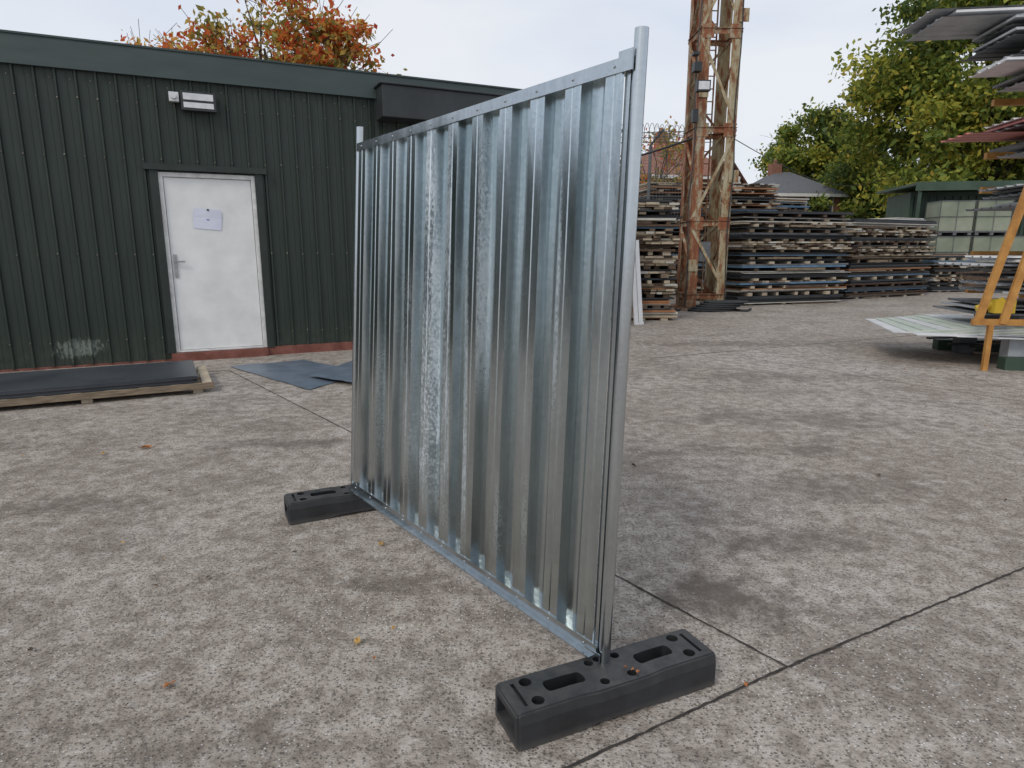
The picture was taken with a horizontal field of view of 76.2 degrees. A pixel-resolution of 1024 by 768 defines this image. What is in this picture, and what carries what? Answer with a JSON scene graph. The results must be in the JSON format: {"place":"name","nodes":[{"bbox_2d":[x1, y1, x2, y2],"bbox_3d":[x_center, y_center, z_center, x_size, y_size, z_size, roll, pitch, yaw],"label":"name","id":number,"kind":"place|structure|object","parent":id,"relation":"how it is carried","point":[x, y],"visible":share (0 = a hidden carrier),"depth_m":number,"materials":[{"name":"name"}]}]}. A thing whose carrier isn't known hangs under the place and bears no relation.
{"place":"outdoors","nodes":[
{"label":"outdoors","id":0,"kind":"place"},
{"bbox_2d":[0,0,984,183],"label":"sky","id":1,"kind":"structure","parent":0,"point":[788,46],"materials":[{"name":"white"}]},
{"bbox_2d":[0,291,1023,767],"bbox_3d":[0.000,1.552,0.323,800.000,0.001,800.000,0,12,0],"label":"concrete ground","id":2,"kind":"structure","parent":0,"point":[784,457],"depth_m":3.22,"materials":[{"name":"grey concrete"}]},
{"bbox_2d":[0,360,214,406],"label":"pallet of dark sheets","id":3,"kind":"object","parent":2,"relation":"on","point":[39,387],"visible":1,"depth_m":7.06,"materials":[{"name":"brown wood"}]},
{"bbox_2d":[0,341,352,371],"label":"red plinth","id":4,"kind":"structure","parent":2,"relation":"on","point":[254,352],"depth_m":9.64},
{"bbox_2d":[114,19,251,57],"bbox_3d":[-8.589,-5.909,18.062,4.337,7.398,4.164,0,12,0],"label":"autumn maple tree","id":5,"kind":"object","parent":2,"relation":"on","point":[138,42],"visible":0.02,"depth_m":16.94,"materials":[{"name":"orange plant"}]},
{"bbox_2d":[0,63,414,369],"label":"corrugated walls","id":6,"kind":"structure","parent":2,"relation":"on","point":[71,204],"depth_m":8.83,"materials":[{"name":"metal"}]},
{"bbox_2d":[168,90,216,113],"bbox_3d":[-4.304,-3.808,8.805,0.570,0.240,0.126,-6,13,-25],"label":"wall floodlight","id":7,"kind":"object","parent":6,"relation":"attached to","point":[192,101],"depth_m":8.78,"materials":[{"name":"grey metal"}]},
{"bbox_2d":[0,73,411,345],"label":"cladding screws","id":8,"kind":"object","parent":6,"relation":"attached to","point":[179,161],"visible":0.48,"depth_m":8.81,"materials":[{"name":"grey metal"}]},
{"bbox_2d":[157,172,267,352],"bbox_3d":[-4.266,-1.724,9.394,1.230,2.480,0.110,-6,13,-25],"label":"door frame","id":9,"kind":"object","parent":6,"relation":"in","point":[161,175],"visible":1,"depth_m":9.29,"materials":[{"name":"white metal"}]},
{"bbox_2d":[163,177,262,349],"bbox_3d":[-4.268,-1.708,9.400,1.110,2.385,0.046,-6,13,-25],"label":"door leaf","id":10,"kind":"object","parent":9,"relation":"in","point":[216,287],"visible":1,"depth_m":9.38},
{"bbox_2d":[173,254,184,277],"bbox_3d":[-4.657,-1.655,9.160,0.145,0.320,0.062,-6,13,-25],"label":"door handle","id":11,"kind":"object","parent":10,"relation":"attached to","point":[175,265],"visible":1,"depth_m":9.15,"materials":[{"name":"silver metal"}]},
{"bbox_2d":[193,208,221,229],"bbox_3d":[-4.298,-2.325,9.212,0.377,0.307,0.020,-6,13,-25],"label":"door notice","id":12,"kind":"object","parent":10,"relation":"attached to","point":[210,219],"depth_m":9.22,"materials":[{"name":"white paper"}]},
{"bbox_2d":[142,99,378,352],"bbox_3d":[-3.497,-2.371,9.581,3.230,3.670,0.125,-6,13,-25],"label":"door flashing","id":13,"kind":"object","parent":6,"relation":"attached to","point":[153,168],"depth_m":9.20,"materials":[{"name":"metal"}]},
{"bbox_2d":[0,29,521,98],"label":"roof fascia","id":14,"kind":"structure","parent":6,"relation":"on","point":[48,51],"depth_m":8.78,"materials":[{"name":"metal"}]},
{"bbox_2d":[374,81,505,123],"bbox_3d":[-0.851,-4.310,10.238,2.560,0.480,0.450,-6,13,-25],"label":"shutter box","id":15,"kind":"object","parent":6,"relation":"attached to","point":[396,102],"visible":0.54,"depth_m":9.80,"materials":[{"name":"grey metal"}]},
{"bbox_2d":[153,0,406,74],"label":"autumn maple tree","id":16,"kind":"object","parent":2,"relation":"on","point":[332,35],"visible":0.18,"depth_m":15.93,"materials":[{"name":"orange plant"}]},
{"bbox_2d":[231,359,351,389],"bbox_3d":[-2.368,-0.218,8.657,2.462,0.056,1.742,11,16,43],"label":"grey blue tarpaulin","id":17,"kind":"object","parent":2,"relation":"on","point":[306,374],"visible":0.67,"depth_m":8.41,"materials":[{"name":"plastic"}]},
{"bbox_2d":[284,484,374,524],"bbox_3d":[-0.978,0.708,4.053,0.810,0.132,0.208,-6,13,-25],"label":"rubber fence foot","id":18,"kind":"object","parent":2,"relation":"on","point":[314,505],"visible":0.48,"depth_m":3.90},
{"bbox_2d":[0,371,1022,767],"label":"loose grit","id":19,"kind":"object","parent":2,"relation":"on","point":[512,645],"visible":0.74,"depth_m":2.54,"materials":[{"name":"grey gravel"}]},
{"bbox_2d":[0,335,1023,767],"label":"ground joints","id":20,"kind":"object","parent":2,"relation":"on","point":[714,627],"visible":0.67,"depth_m":2.63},
{"bbox_2d":[22,338,1023,705],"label":"fallen leaves","id":21,"kind":"object","parent":2,"relation":"on","point":[356,640],"visible":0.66,"depth_m":2.77,"materials":[{"name":"orange plant"}]},
{"bbox_2d":[495,629,715,751],"bbox_3d":[0.347,1.067,2.329,0.810,0.132,0.208,-5,13,-24],"label":"rubber fence foot","id":22,"kind":"object","parent":2,"relation":"on","point":[537,708],"visible":1,"depth_m":2.25},
{"bbox_2d":[348,26,648,664],"bbox_3d":[-0.282,-0.161,3.009,0.181,2.220,2.240,-9,15,-36],"label":"steel hoarding panel","id":23,"kind":"object","parent":22,"relation":"on","point":[488,237],"visible":1,"depth_m":2.63,"materials":[{"name":"silver metal"}]},
{"bbox_2d":[632,240,643,324],"bbox_3d":[2.625,-2.139,13.771,0.250,1.756,0.330,-5,13,-24],"label":"leaning white panel","id":24,"kind":"object","parent":2,"relation":"on","point":[637,307],"visible":0.81,"depth_m":13.77,"materials":[{"name":"white"}]},
{"bbox_2d":[611,200,682,320],"bbox_3d":[2.587,-2.955,15.585,2.154,2.608,2.848,0,12,-2],"label":"timber sheet stack","id":25,"kind":"object","parent":2,"relation":"on","point":[655,226],"visible":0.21,"depth_m":14.35,"materials":[{"name":"brown wood"}]},
{"bbox_2d":[619,123,708,214],"bbox_3d":[3.583,-5.439,20.730,6.036,5.377,0.464,0,12,0],"label":"barbed wire fence","id":26,"kind":"object","parent":2,"relation":"on","point":[649,183],"visible":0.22,"depth_m":20.60,"materials":[{"name":"grey metal"}]},
{"bbox_2d":[618,116,709,195],"bbox_3d":[5.665,-7.539,27.291,5.872,6.909,5.200,0,12,0],"label":"autumn maple tree","id":27,"kind":"object","parent":2,"relation":"on","point":[657,177],"visible":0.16,"depth_m":26.71,"materials":[{"name":"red plant"}]},
{"bbox_2d":[639,182,779,292],"bbox_3d":[6.651,-5.196,23.593,4.851,3.735,2.848,-2,12,-10],"label":"timber sheet stack","id":28,"kind":"object","parent":2,"relation":"on","point":[756,196],"visible":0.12,"depth_m":22.27,"materials":[{"name":"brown wood"}]},
{"bbox_2d":[669,0,751,311],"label":"rusty lattice mast","id":29,"kind":"object","parent":2,"relation":"on","point":[693,250],"visible":0.94,"depth_m":16.59,"materials":[{"name":"metal"}]},
{"bbox_2d":[620,137,889,185],"bbox_3d":[9.621,-9.579,29.702,9.623,1.694,28.071,9,15,37],"label":"overhead cable","id":30,"kind":"object","parent":29,"relation":"attached to","point":[674,144],"visible":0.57,"depth_m":18.28,"materials":[{"name":"grey metal"}]},
{"bbox_2d":[697,210,853,304],"bbox_3d":[7.734,-3.844,19.858,3.958,2.609,2.839,-4,12,-19],"label":"timber sheet stack","id":31,"kind":"object","parent":2,"relation":"on","point":[773,258],"visible":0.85,"depth_m":18.69,"materials":[{"name":"brown wood"}]},
{"bbox_2d":[771,198,809,210],"bbox_3d":[10.013,-5.662,26.484,2.467,3.471,2.844,-4,12,-20],"label":"timber sheet stack","id":32,"kind":"object","parent":31,"relation":"on","point":[790,204],"visible":0.03,"depth_m":25.11,"materials":[{"name":"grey wood"}]},
{"bbox_2d":[774,196,840,211],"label":"walls","id":33,"kind":"structure","parent":2,"relation":"on","point":[836,202],"depth_m":42.03,"materials":[{"name":"brick"}]},
{"bbox_2d":[754,172,849,196],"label":"roof","id":34,"kind":"structure","parent":33,"relation":"on","point":[791,184],"depth_m":42.40,"materials":[{"name":"tile"}]},
{"bbox_2d":[767,159,781,175],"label":"chimney","id":35,"kind":"object","parent":34,"relation":"on","point":[774,167],"visible":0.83,"depth_m":44.40,"materials":[{"name":"brick"}]},
{"bbox_2d":[805,197,833,211],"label":"windows","id":36,"kind":"structure","parent":33,"relation":"attached to","point":[825,210],"depth_m":41.93,"materials":[{"name":"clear glass"}]},
{"bbox_2d":[748,93,897,217],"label":"broadleaf tree","id":37,"kind":"object","parent":2,"relation":"on","point":[810,161],"visible":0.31,"depth_m":45.81,"materials":[{"name":"green plant"}]},
{"bbox_2d":[804,153,900,218],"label":"broadleaf tree","id":38,"kind":"object","parent":2,"relation":"on","point":[841,174],"visible":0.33,"depth_m":40.76,"materials":[{"name":"green plant"}]},
{"bbox_2d":[805,218,938,298],"bbox_3d":[11.838,-4.321,22.440,4.535,2.490,2.840,-6,13,-27],"label":"timber sheet stack","id":39,"kind":"object","parent":2,"relation":"on","point":[879,262],"visible":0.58,"depth_m":21.22,"materials":[{"name":"brown wood"}]},
{"bbox_2d":[871,217,933,226],"bbox_3d":[13.063,-5.527,22.447,2.300,0.290,1.500,-6,13,-27],"label":"white board bundle","id":40,"kind":"object","parent":39,"relation":"on","point":[897,218],"visible":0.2,"depth_m":21.65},
{"bbox_2d":[820,0,1023,217],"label":"broadleaf tree","id":41,"kind":"object","parent":2,"relation":"on","point":[923,86],"visible":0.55,"depth_m":33.80,"materials":[{"name":"green plant"}]},
{"bbox_2d":[904,253,979,291],"bbox_3d":[16.585,-4.347,25.275,3.450,1.388,2.646,-3,12,-14],"label":"timber sheet stack","id":42,"kind":"object","parent":2,"relation":"on","point":[936,269],"visible":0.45,"depth_m":23.97,"materials":[{"name":"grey wood"}]},
{"bbox_2d":[865,5,1023,370],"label":"cantilever sheet rack","id":43,"kind":"object","parent":2,"relation":"on","point":[998,31],"visible":1,"depth_m":8.81,"materials":[{"name":"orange metal"}]},
{"bbox_2d":[877,180,1023,235],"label":"green storage container","id":44,"kind":"object","parent":2,"relation":"on","point":[912,200],"visible":0.23,"depth_m":25.72,"materials":[{"name":"green metal"}]},
{"bbox_2d":[938,271,1012,291],"bbox_3d":[17.674,-3.909,24.712,4.000,0.760,1.450,2,12,8],"label":"timber staging","id":45,"kind":"object","parent":2,"relation":"on","point":[962,276],"visible":0.27,"depth_m":24.13,"materials":[{"name":"grey wood"}]},
{"bbox_2d":[925,235,971,266],"bbox_3d":[16.350,-4.967,24.706,1.214,1.273,1.214,2,12,8],"label":"ibc water tank","id":46,"kind":"object","parent":45,"relation":"on","point":[946,244],"visible":0.49,"depth_m":24.11,"materials":[{"name":"plastic"}]},
{"bbox_2d":[924,200,976,235],"bbox_3d":[16.350,-6.210,24.448,1.214,1.273,1.214,2,12,8],"label":"ibc water tank","id":47,"kind":"object","parent":46,"relation":"on","point":[952,217],"visible":0.88,"depth_m":23.93,"materials":[{"name":"plastic"}]},
{"bbox_2d":[968,235,1004,268],"bbox_3d":[17.570,-4.926,24.510,1.214,1.273,1.214,2,12,8],"label":"ibc water tank","id":48,"kind":"object","parent":45,"relation":"on","point":[985,243],"visible":0.27,"depth_m":23.91,"materials":[{"name":"plastic"}]},
{"bbox_2d":[962,200,1014,235],"bbox_3d":[17.570,-6.170,24.252,1.214,1.273,1.214,2,12,8],"label":"ibc water tank","id":49,"kind":"object","parent":48,"relation":"on","point":[991,223],"visible":0.73,"depth_m":23.73,"materials":[{"name":"plastic"}]},
{"bbox_2d":[1010,235,1023,250],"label":"ibc water tank","id":50,"kind":"object","parent":45,"relation":"on","point":[1018,243],"visible":0.08,"depth_m":23.75,"materials":[{"name":"plastic"}]},
{"bbox_2d":[618,177,722,192],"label":"walls","id":51,"kind":"structure","parent":0,"point":[705,180],"depth_m":39.79,"materials":[{"name":"brick"}]},
{"bbox_2d":[619,142,739,179],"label":"roof","id":52,"kind":"structure","parent":51,"relation":"on","point":[653,170],"depth_m":40.46,"materials":[{"name":"red tile"}]},
{"bbox_2d":[654,128,667,145],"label":"chimney","id":53,"kind":"object","parent":52,"relation":"on","point":[655,143],"visible":0.15,"depth_m":42.22,"materials":[{"name":"brick"}]},
{"bbox_2d":[734,164,747,183],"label":"roof","id":54,"kind":"structure","parent":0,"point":[742,179],"depth_m":43.84,"materials":[{"name":"red tile"}]}
]}

